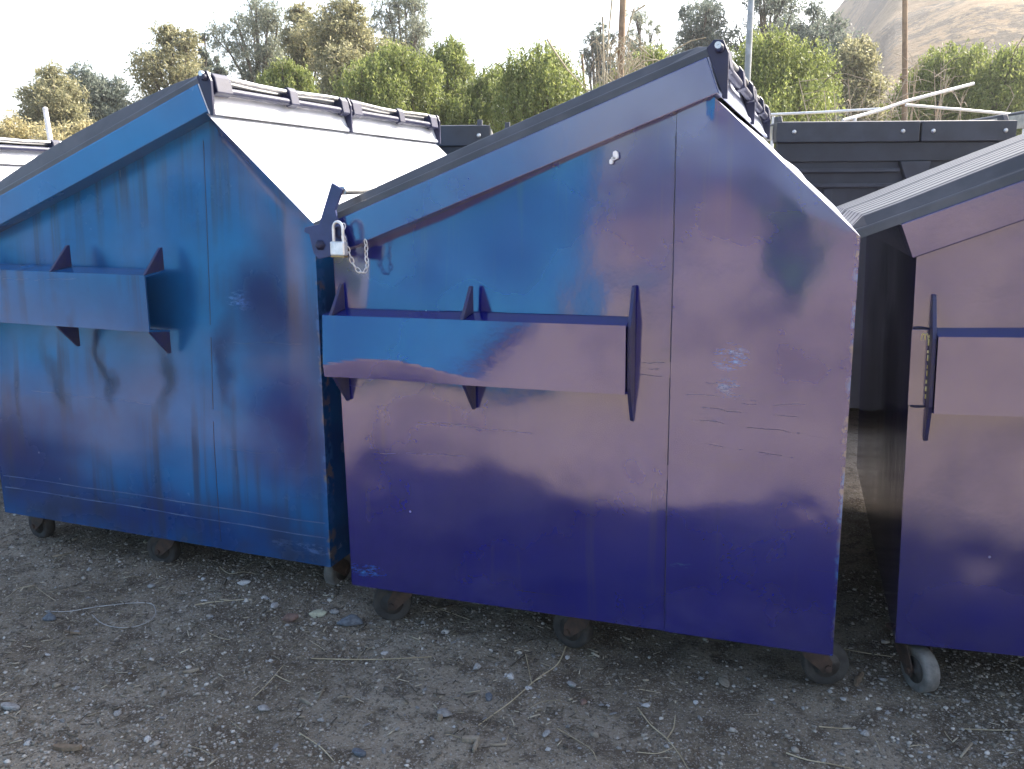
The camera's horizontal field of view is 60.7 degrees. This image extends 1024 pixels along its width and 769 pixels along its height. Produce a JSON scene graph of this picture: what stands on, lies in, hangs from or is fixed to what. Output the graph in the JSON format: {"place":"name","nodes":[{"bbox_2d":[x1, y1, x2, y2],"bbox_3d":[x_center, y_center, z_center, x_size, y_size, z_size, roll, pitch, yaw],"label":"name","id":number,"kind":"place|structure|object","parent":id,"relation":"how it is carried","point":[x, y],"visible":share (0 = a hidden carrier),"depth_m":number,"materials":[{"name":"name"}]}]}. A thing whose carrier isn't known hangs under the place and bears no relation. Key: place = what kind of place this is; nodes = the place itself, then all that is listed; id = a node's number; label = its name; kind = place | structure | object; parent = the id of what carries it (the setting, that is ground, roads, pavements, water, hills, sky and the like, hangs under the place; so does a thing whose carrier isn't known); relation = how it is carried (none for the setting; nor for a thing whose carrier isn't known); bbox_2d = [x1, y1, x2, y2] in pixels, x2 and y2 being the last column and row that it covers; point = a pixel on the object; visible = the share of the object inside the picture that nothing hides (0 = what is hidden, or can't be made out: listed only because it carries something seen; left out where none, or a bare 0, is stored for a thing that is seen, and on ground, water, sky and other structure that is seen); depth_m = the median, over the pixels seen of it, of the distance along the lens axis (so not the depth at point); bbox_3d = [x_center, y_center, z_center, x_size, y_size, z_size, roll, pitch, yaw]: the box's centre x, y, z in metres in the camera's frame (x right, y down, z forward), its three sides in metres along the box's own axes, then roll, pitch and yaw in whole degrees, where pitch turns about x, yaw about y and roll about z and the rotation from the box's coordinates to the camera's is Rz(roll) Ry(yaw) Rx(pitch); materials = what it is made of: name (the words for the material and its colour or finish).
{"place":"outdoors","nodes":[
{"label":"outdoors","id":0,"kind":"place"},
{"bbox_2d":[0,0,843,138],"label":"sky","id":1,"kind":"structure","parent":0,"point":[33,33],"materials":[{"name":"white"}]},
{"bbox_2d":[0,408,1023,768],"bbox_3d":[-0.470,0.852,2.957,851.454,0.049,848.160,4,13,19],"label":"ground","id":2,"kind":"structure","parent":0,"point":[858,552],"depth_m":2.68,"materials":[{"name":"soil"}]},
{"bbox_2d":[1,702,19,711],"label":"pebble","id":3,"kind":"object","parent":2,"relation":"on","point":[8,706],"visible":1,"depth_m":2.53,"materials":[{"name":"grey stone"}]},
{"bbox_2d":[0,137,60,180],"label":"blue dumpster","id":4,"kind":"object","parent":2,"relation":"on","point":[16,154],"visible":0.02,"depth_m":4.44,"materials":[{"name":"paint"}]},
{"bbox_2d":[0,109,77,140],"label":"dry bush","id":5,"kind":"object","parent":2,"relation":"on","point":[9,128],"visible":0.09,"depth_m":19.73,"materials":[{"name":"yellow plant"}]},
{"bbox_2d":[42,107,52,140],"bbox_3d":[-6.188,-2.373,11.993,0.101,2.814,0.806,-9,15,-34],"label":"white post","id":6,"kind":"object","parent":2,"relation":"on","point":[47,123],"visible":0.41,"depth_m":11.97,"materials":[{"name":"white"}]},
{"bbox_2d":[42,612,55,620],"bbox_3d":[-1.628,0.815,3.073,0.048,0.027,0.031,-3,12,-10],"label":"pebble","id":7,"kind":"object","parent":2,"relation":"on","point":[49,616],"visible":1,"depth_m":3.06,"materials":[{"name":"grey stone"}]},
{"bbox_2d":[11,59,95,137],"bbox_3d":[-12.484,-6.293,24.444,3.009,5.381,2.449,4,13,19],"label":"olive tree","id":8,"kind":"object","parent":2,"relation":"on","point":[55,93],"visible":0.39,"depth_m":23.72,"materials":[{"name":"green plant"}]},
{"bbox_2d":[52,682,60,687],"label":"pebble","id":9,"kind":"object","parent":2,"relation":"on","point":[55,684],"visible":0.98,"depth_m":2.66,"materials":[{"name":"beige stone"}]},
{"bbox_2d":[38,118,96,140],"bbox_3d":[-8.854,-3.974,18.454,2.106,3.310,2.039,4,13,19],"label":"dry bush","id":10,"kind":"object","parent":2,"relation":"on","point":[68,132],"visible":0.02,"depth_m":17.86,"materials":[{"name":"yellow plant"}]},
{"bbox_2d":[52,744,82,751],"bbox_3d":[-1.189,0.970,2.336,0.080,0.015,0.021,-2,18,5],"label":"wood chip","id":11,"kind":"object","parent":2,"relation":"on","point":[65,747],"visible":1,"depth_m":2.33,"materials":[{"name":"brown wood"}]},
{"bbox_2d":[64,630,80,633],"bbox_3d":[-1.501,0.847,2.984,0.062,0.008,0.010,4,18,11],"label":"wood chip","id":12,"kind":"object","parent":2,"relation":"on","point":[71,632],"visible":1,"depth_m":2.98,"materials":[{"name":"brown wood"}]},
{"bbox_2d":[60,59,136,122],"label":"olive tree","id":13,"kind":"object","parent":2,"relation":"on","point":[106,97],"visible":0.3,"depth_m":25.62,"materials":[{"name":"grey plant"}]},
{"bbox_2d":[45,602,155,627],"bbox_3d":[-1.452,0.810,3.142,0.395,0.019,0.189,4,13,19],"label":"string","id":14,"kind":"object","parent":2,"relation":"on","point":[110,605],"visible":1,"depth_m":3.13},
{"bbox_2d":[114,710,121,715],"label":"pebble","id":15,"kind":"object","parent":2,"relation":"on","point":[117,712],"visible":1,"depth_m":2.50,"materials":[{"name":"grey stone"}]},
{"bbox_2d":[121,19,210,105],"bbox_3d":[-8.556,-6.277,22.647,2.546,6.048,2.652,-5,13,-21],"label":"eucalyptus tree","id":16,"kind":"object","parent":2,"relation":"on","point":[185,53],"visible":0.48,"depth_m":21.87,"materials":[{"name":"green plant"}]},
{"bbox_2d":[183,667,198,672],"bbox_3d":[-1.004,0.896,2.736,0.048,0.010,0.013,-7,19,-19],"label":"wood chip","id":17,"kind":"object","parent":2,"relation":"on","point":[191,670],"visible":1,"depth_m":2.73,"materials":[{"name":"beige wood"}]},
{"bbox_2d":[197,31,231,75],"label":"eucalyptus tree","id":18,"kind":"object","parent":2,"relation":"on","point":[217,68],"visible":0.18,"depth_m":25.01,"materials":[{"name":"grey plant"}]},
{"bbox_2d":[195,599,249,604],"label":"straw stalk","id":19,"kind":"object","parent":2,"relation":"on","point":[218,601],"visible":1,"depth_m":3.20,"materials":[{"name":"beige plant"}]},
{"bbox_2d":[0,70,445,584],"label":"blue dumpster","id":20,"kind":"object","parent":2,"relation":"on","point":[167,294],"visible":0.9,"depth_m":3.23,"materials":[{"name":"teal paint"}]},
{"bbox_2d":[219,561,255,573],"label":"straw stalk","id":21,"kind":"object","parent":2,"relation":"on","point":[239,570],"visible":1,"depth_m":3.46,"materials":[{"name":"beige plant"}]},
{"bbox_2d":[237,580,250,585],"bbox_3d":[-1.025,0.759,3.345,0.053,0.018,0.029,-3,2,-5],"label":"pebble","id":22,"kind":"object","parent":2,"relation":"on","point":[244,582],"visible":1,"depth_m":3.33,"materials":[{"name":"white stone"}]},
{"bbox_2d":[202,0,290,82],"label":"eucalyptus tree","id":23,"kind":"object","parent":2,"relation":"on","point":[259,21],"visible":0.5,"depth_m":26.92,"materials":[{"name":"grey plant"}]},
{"bbox_2d":[258,704,269,710],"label":"pebble","id":24,"kind":"object","parent":2,"relation":"on","point":[263,707],"visible":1,"depth_m":2.54,"materials":[{"name":"grey stone"}]},
{"bbox_2d":[251,665,289,699],"bbox_3d":[-0.717,0.915,2.680,0.073,0.012,0.191,3,13,15],"label":"straw stalk","id":25,"kind":"object","parent":2,"relation":"on","point":[271,679],"visible":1,"depth_m":2.69,"materials":[{"name":"beige plant"}]},
{"bbox_2d":[271,602,277,608],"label":"pebble","id":26,"kind":"object","parent":2,"relation":"on","point":[274,605],"visible":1,"depth_m":3.14,"materials":[{"name":"white stone"}]},
{"bbox_2d":[254,55,320,93],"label":"pepper tree","id":27,"kind":"object","parent":2,"relation":"on","point":[288,74],"visible":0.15,"depth_m":17.95,"materials":[{"name":"green plant"}]},
{"bbox_2d":[281,613,298,622],"bbox_3d":[-0.777,0.819,3.063,0.060,0.030,0.036,2,12,13],"label":"pebble","id":28,"kind":"object","parent":2,"relation":"on","point":[289,617],"visible":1,"depth_m":3.05,"materials":[{"name":"brown stone"}]},
{"bbox_2d":[274,1,330,93],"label":"eucalyptus tree","id":29,"kind":"object","parent":2,"relation":"on","point":[295,51],"visible":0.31,"depth_m":22.80,"materials":[{"name":"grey plant"}]},
{"bbox_2d":[301,697,310,704],"bbox_3d":[-0.610,0.938,2.589,0.045,0.010,0.011,12,23,38],"label":"wood chip","id":30,"kind":"object","parent":2,"relation":"on","point":[306,701],"visible":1,"depth_m":2.59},
{"bbox_2d":[299,732,333,760],"bbox_3d":[-0.529,0.978,2.365,0.009,0.009,0.177,-12,16,-42],"label":"straw stalk","id":31,"kind":"object","parent":2,"relation":"on","point":[315,743],"visible":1,"depth_m":2.38,"materials":[{"name":"beige plant"}]},
{"bbox_2d":[309,609,326,617],"bbox_3d":[-0.689,0.814,3.103,0.063,0.021,0.035,1,15,-3],"label":"pebble","id":32,"kind":"object","parent":2,"relation":"on","point":[318,613],"visible":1,"depth_m":3.09,"materials":[{"name":"stone"}]},
{"bbox_2d":[329,609,338,613],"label":"pebble","id":33,"kind":"object","parent":2,"relation":"on","point":[333,611],"visible":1,"depth_m":3.11,"materials":[{"name":"grey stone"}]},
{"bbox_2d":[336,614,363,625],"bbox_3d":[-0.562,0.819,3.037,0.094,0.039,0.045,0,13,-18],"label":"pebble","id":34,"kind":"object","parent":2,"relation":"on","point":[351,620],"visible":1,"depth_m":3.03,"materials":[{"name":"grey stone"}]},
{"bbox_2d":[292,0,409,98],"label":"eucalyptus tree","id":35,"kind":"object","parent":2,"relation":"on","point":[341,36],"visible":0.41,"depth_m":20.70,"materials":[{"name":"green plant"}]},
{"bbox_2d":[352,748,365,756],"bbox_3d":[-0.407,0.981,2.329,0.044,0.016,0.026,1,11,21],"label":"pebble","id":36,"kind":"object","parent":2,"relation":"on","point":[359,752],"visible":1,"depth_m":2.32,"materials":[{"name":"grey stone"}]},
{"bbox_2d":[311,656,431,659],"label":"straw stalk","id":37,"kind":"object","parent":2,"relation":"on","point":[367,659],"visible":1,"depth_m":2.81,"materials":[{"name":"beige plant"}]},
{"bbox_2d":[324,38,452,124],"bbox_3d":[-2.320,-4.525,17.604,2.741,4.648,2.768,-3,12,-10],"label":"pepper tree","id":38,"kind":"object","parent":2,"relation":"on","point":[383,77],"visible":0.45,"depth_m":16.71,"materials":[{"name":"green plant"}]},
{"bbox_2d":[367,0,434,110],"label":"eucalyptus tree","id":39,"kind":"object","parent":2,"relation":"on","point":[417,29],"visible":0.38,"depth_m":29.81,"materials":[{"name":"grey plant"}]},
{"bbox_2d":[437,705,443,720],"bbox_3d":[-0.202,0.939,2.496,0.021,0.014,0.062,6,11,3],"label":"wood chip","id":40,"kind":"object","parent":2,"relation":"on","point":[440,717],"visible":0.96,"depth_m":2.47,"materials":[{"name":"beige wood"}]},
{"bbox_2d":[409,33,476,124],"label":"pepper tree","id":41,"kind":"object","parent":2,"relation":"on","point":[457,67],"visible":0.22,"depth_m":18.36,"materials":[{"name":"green plant"}]},
{"bbox_2d":[437,708,452,716],"bbox_3d":[-0.191,0.939,2.498,0.049,0.021,0.041,1,13,-12],"label":"pebble","id":42,"kind":"object","parent":2,"relation":"on","point":[445,712],"visible":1,"depth_m":2.49,"materials":[{"name":"grey stone"}]},
{"bbox_2d":[432,606,469,619],"bbox_3d":[-0.216,0.810,3.101,0.179,0.007,0.008,8,15,35],"label":"straw stalk","id":43,"kind":"object","parent":2,"relation":"on","point":[450,612],"visible":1,"depth_m":3.10,"materials":[{"name":"beige plant"}]},
{"bbox_2d":[435,120,492,154],"bbox_3d":[-0.802,-0.749,5.936,1.382,1.887,1.551,0,12,0],"label":"charcoal dumpster","id":44,"kind":"object","parent":2,"relation":"on","point":[455,137],"visible":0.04,"depth_m":5.01,"materials":[{"name":"paint"}]},
{"bbox_2d":[462,735,479,742],"bbox_3d":[-0.112,0.963,2.377,0.050,0.014,0.021,-1,18,0],"label":"wood chip","id":45,"kind":"object","parent":2,"relation":"on","point":[469,738],"visible":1,"depth_m":2.37,"materials":[{"name":"beige wood"}]},
{"bbox_2d":[472,739,477,751],"bbox_3d":[-0.098,0.971,2.347,0.013,0.012,0.045,7,15,8],"label":"wood chip","id":46,"kind":"object","parent":2,"relation":"on","point":[475,746],"visible":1,"depth_m":2.34,"materials":[{"name":"beige wood"}]},
{"bbox_2d":[473,663,481,669],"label":"pebble","id":47,"kind":"object","parent":2,"relation":"on","point":[477,666],"visible":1,"depth_m":2.74,"materials":[{"name":"grey stone"}]},
{"bbox_2d":[445,60,511,133],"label":"pepper tree","id":48,"kind":"object","parent":2,"relation":"on","point":[475,106],"visible":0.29,"depth_m":17.14,"materials":[{"name":"green plant"}]},
{"bbox_2d":[485,692,492,701],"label":"pebble","id":49,"kind":"object","parent":2,"relation":"on","point":[488,697],"visible":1,"depth_m":2.59,"materials":[{"name":"grey stone"}]},
{"bbox_2d":[489,743,506,745],"bbox_3d":[-0.037,0.971,2.358,0.050,0.007,0.008,-1,18,0],"label":"wood chip","id":50,"kind":"object","parent":2,"relation":"on","point":[497,744],"visible":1,"depth_m":2.36,"materials":[{"name":"beige wood"}]},
{"bbox_2d":[506,673,513,679],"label":"pebble","id":51,"kind":"object","parent":2,"relation":"on","point":[510,675],"visible":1,"depth_m":2.69,"materials":[{"name":"white stone"}]},
{"bbox_2d":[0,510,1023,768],"bbox_3d":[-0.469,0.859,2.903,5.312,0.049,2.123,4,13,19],"label":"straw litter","id":52,"kind":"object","parent":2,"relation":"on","point":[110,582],"visible":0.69,"depth_m":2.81,"materials":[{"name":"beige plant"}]},
{"bbox_2d":[478,646,565,724],"bbox_3d":[0.043,0.912,2.662,0.117,0.014,0.504,4,13,19],"label":"twig","id":53,"kind":"object","parent":2,"relation":"on","point":[529,684],"visible":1,"depth_m":2.68,"materials":[{"name":"brown wood"}]},
{"bbox_2d":[487,34,587,134],"bbox_3d":[0.726,-4.202,16.390,2.710,4.481,2.518,0,12,2],"label":"pepper tree","id":54,"kind":"object","parent":2,"relation":"on","point":[537,83],"visible":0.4,"depth_m":15.63,"materials":[{"name":"green plant"}]},
{"bbox_2d":[542,729,550,737],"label":"pebble","id":55,"kind":"object","parent":2,"relation":"on","point":[546,733],"visible":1,"depth_m":2.41,"materials":[{"name":"grey stone"}]},
{"bbox_2d":[567,681,575,687],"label":"pebble","id":56,"kind":"object","parent":2,"relation":"on","point":[571,684],"visible":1,"depth_m":2.67,"materials":[{"name":"grey stone"}]},
{"bbox_2d":[557,728,597,761],"bbox_3d":[0.183,0.974,2.371,0.022,0.012,0.191,-8,14,-30],"label":"straw stalk","id":57,"kind":"object","parent":2,"relation":"on","point":[577,740],"visible":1,"depth_m":2.39,"materials":[{"name":"beige plant"}]},
{"bbox_2d":[304,40,859,684],"bbox_3d":[0.446,-0.186,3.372,1.669,1.834,1.904,3,13,19],"label":"blue dumpster","id":58,"kind":"object","parent":2,"relation":"on","point":[588,356],"visible":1,"depth_m":2.53,"materials":[{"name":"paint"}]},
{"bbox_2d":[330,220,347,257],"bbox_3d":[-0.527,-0.443,2.654,0.053,0.111,0.022,6,14,27],"label":"padlock","id":59,"kind":"object","parent":58,"relation":"hanging from","point":[338,248],"visible":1,"depth_m":2.65,"materials":[{"name":"metal"}]},
{"bbox_2d":[341,223,368,273],"bbox_3d":[-0.479,-0.415,2.669,0.081,0.156,0.024,-3,12,-13],"label":"chain","id":60,"kind":"object","parent":58,"relation":"hanging from","point":[360,271],"visible":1,"depth_m":2.68,"materials":[{"name":"metal"}]},
{"bbox_2d":[581,54,585,89],"bbox_3d":[1.514,-4.250,16.995,0.063,4.262,0.996,-4,13,-15],"label":"thin post","id":61,"kind":"object","parent":2,"relation":"on","point":[582,61],"visible":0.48,"depth_m":16.98,"materials":[{"name":"brown wood"}]},
{"bbox_2d":[580,698,586,704],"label":"pebble","id":62,"kind":"object","parent":2,"relation":"on","point":[583,701],"visible":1,"depth_m":2.57,"materials":[{"name":"brown stone"}]},
{"bbox_2d":[589,730,598,737],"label":"pebble","id":63,"kind":"object","parent":2,"relation":"on","point":[595,733],"visible":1,"depth_m":2.41,"materials":[{"name":"beige stone"}]},
{"bbox_2d":[575,20,617,89],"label":"eucalyptus tree","id":64,"kind":"object","parent":2,"relation":"on","point":[588,55],"visible":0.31,"depth_m":30.17,"materials":[{"name":"green plant"}]},
{"bbox_2d":[614,0,625,78],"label":"wooden pole","id":65,"kind":"object","parent":2,"relation":"on","point":[622,17],"visible":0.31,"depth_m":13.95,"materials":[{"name":"brown wood"}]},
{"bbox_2d":[546,0,705,92],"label":"reed clump","id":66,"kind":"object","parent":2,"relation":"on","point":[629,63],"visible":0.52,"depth_m":13.20,"materials":[{"name":"plant"}]},
{"bbox_2d":[582,25,676,93],"bbox_3d":[2.700,-4.297,16.519,2.586,4.585,2.351,-10,15,-38],"label":"pepper tree","id":67,"kind":"object","parent":2,"relation":"on","point":[659,54],"visible":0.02,"depth_m":15.92,"materials":[{"name":"green plant"}]},
{"bbox_2d":[608,6,662,77],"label":"eucalyptus tree","id":68,"kind":"object","parent":2,"relation":"on","point":[637,17],"visible":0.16,"depth_m":30.15,"materials":[{"name":"green plant"}]},
{"bbox_2d":[641,703,649,707],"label":"pebble","id":69,"kind":"object","parent":2,"relation":"on","point":[646,705],"visible":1,"depth_m":2.55,"materials":[{"name":"white stone"}]},
{"bbox_2d":[637,747,672,753],"bbox_3d":[0.385,0.981,2.337,0.102,0.006,0.014,-3,12,-10],"label":"straw piece","id":70,"kind":"object","parent":2,"relation":"on","point":[653,753],"visible":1,"depth_m":2.33,"materials":[{"name":"beige plant"}]},
{"bbox_2d":[637,707,687,768],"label":"straw stalk","id":71,"kind":"object","parent":2,"relation":"on","point":[663,735],"visible":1,"depth_m":2.41,"materials":[{"name":"beige plant"}]},
{"bbox_2d":[668,0,730,55],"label":"eucalyptus tree","id":72,"kind":"object","parent":2,"relation":"on","point":[707,27],"visible":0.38,"depth_m":26.87,"materials":[{"name":"green plant"}]},
{"bbox_2d":[718,676,729,686],"bbox_3d":[0.647,0.908,2.665,0.033,0.016,0.059,4,12,2],"label":"pebble","id":73,"kind":"object","parent":2,"relation":"on","point":[724,681],"visible":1,"depth_m":2.66,"materials":[{"name":"beige stone"}]},
{"bbox_2d":[744,0,753,80],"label":"metal pole","id":74,"kind":"object","parent":2,"relation":"on","point":[749,40],"depth_m":12.95,"materials":[{"name":"grey metal"}]},
{"bbox_2d":[724,0,819,57],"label":"eucalyptus tree","id":75,"kind":"object","parent":2,"relation":"on","point":[775,8],"visible":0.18,"depth_m":27.07,"materials":[{"name":"green plant"}]},
{"bbox_2d":[729,5,848,147],"bbox_3d":[4.480,-4.255,15.839,3.146,4.763,3.578,4,13,19],"label":"pepper tree","id":76,"kind":"object","parent":2,"relation":"on","point":[780,67],"visible":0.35,"depth_m":15.18,"materials":[{"name":"green plant"}]},
{"bbox_2d":[767,0,863,120],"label":"eucalyptus tree","id":77,"kind":"object","parent":2,"relation":"on","point":[816,27],"visible":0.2,"depth_m":23.89,"materials":[{"name":"green plant"}]},
{"bbox_2d":[786,752,853,768],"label":"straw stalk","id":78,"kind":"object","parent":2,"relation":"on","point":[818,761],"visible":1,"depth_m":2.28,"materials":[{"name":"beige plant"}]},
{"bbox_2d":[819,726,854,728],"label":"straw stalk","id":79,"kind":"object","parent":2,"relation":"on","point":[835,727],"visible":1,"depth_m":2.43,"materials":[{"name":"beige plant"}]},
{"bbox_2d":[808,31,895,120],"bbox_3d":[7.729,-5.500,20.509,2.684,5.187,2.491,4,13,19],"label":"olive tree","id":80,"kind":"object","parent":2,"relation":"on","point":[857,55],"visible":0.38,"depth_m":19.84,"materials":[{"name":"green plant"}]},
{"bbox_2d":[854,672,863,685],"bbox_3d":[1.063,0.903,2.678,0.013,0.021,0.075,-40,-10,37],"label":"bark strip","id":81,"kind":"object","parent":2,"relation":"on","point":[858,678],"visible":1,"depth_m":2.67,"materials":[{"name":"brown wood"}]},
{"bbox_2d":[860,730,869,735],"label":"pebble","id":82,"kind":"object","parent":2,"relation":"on","point":[864,732],"visible":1,"depth_m":2.40,"materials":[{"name":"grey stone"}]},
{"bbox_2d":[798,65,932,120],"bbox_3d":[4.459,-2.470,11.214,1.682,2.962,0.903,4,13,19],"label":"bare shrub","id":83,"kind":"object","parent":2,"relation":"on","point":[849,100],"visible":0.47,"depth_m":11.01,"materials":[{"name":"plant"}]},
{"bbox_2d":[843,648,892,656],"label":"straw stalk","id":84,"kind":"object","parent":2,"relation":"on","point":[866,653],"visible":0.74,"depth_m":2.82,"materials":[{"name":"beige plant"}]},
{"bbox_2d":[762,115,1016,407],"bbox_3d":[2.208,-0.772,5.924,1.382,1.892,1.551,0,12,0],"label":"charcoal dumpster","id":85,"kind":"object","parent":2,"relation":"on","point":[836,163],"visible":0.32,"depth_m":5.04,"materials":[{"name":"paint"}]},
{"bbox_2d":[770,82,1023,147],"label":"pipe frame","id":86,"kind":"object","parent":2,"relation":"on","point":[870,112],"visible":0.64,"depth_m":9.15,"materials":[{"name":"white plastic"}]},
{"bbox_2d":[899,0,907,120],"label":"brown pole","id":87,"kind":"object","parent":2,"relation":"on","point":[904,41],"visible":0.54,"depth_m":14.96,"materials":[{"name":"brown wood"}]},
{"bbox_2d":[836,133,1023,692],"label":"blue dumpster","id":88,"kind":"object","parent":2,"relation":"on","point":[940,457],"visible":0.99,"depth_m":2.42,"materials":[{"name":"purple paint"}]},
{"bbox_2d":[852,49,1013,120],"bbox_3d":[5.891,-2.952,12.364,2.282,3.399,1.135,4,13,19],"label":"bare shrub","id":89,"kind":"object","parent":2,"relation":"on","point":[940,104],"visible":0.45,"depth_m":12.10,"materials":[{"name":"plant"}]},
{"bbox_2d":[877,38,998,120],"bbox_3d":[9.494,-5.173,19.701,2.860,4.862,2.674,-2,12,-6],"label":"pepper tree","id":90,"kind":"object","parent":2,"relation":"on","point":[959,64],"visible":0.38,"depth_m":18.73,"materials":[{"name":"green plant"}]},
{"bbox_2d":[964,728,1001,730],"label":"straw stalk","id":91,"kind":"object","parent":2,"relation":"on","point":[982,729],"visible":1,"depth_m":2.42,"materials":[{"name":"beige plant"}]},
{"bbox_2d":[946,36,1023,135],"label":"pepper tree","id":92,"kind":"object","parent":2,"relation":"on","point":[1005,68],"visible":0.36,"depth_m":17.86,"materials":[{"name":"green plant"}]},
{"bbox_2d":[971,111,1023,128],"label":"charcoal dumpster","id":93,"kind":"object","parent":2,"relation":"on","point":[1018,116],"depth_m":5.19,"materials":[{"name":"paint"}]},
{"bbox_2d":[825,0,1023,120],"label":"hill","id":94,"kind":"structure","parent":0,"point":[936,24],"depth_m":88.94,"materials":[{"name":"brown soil"}]}
]}

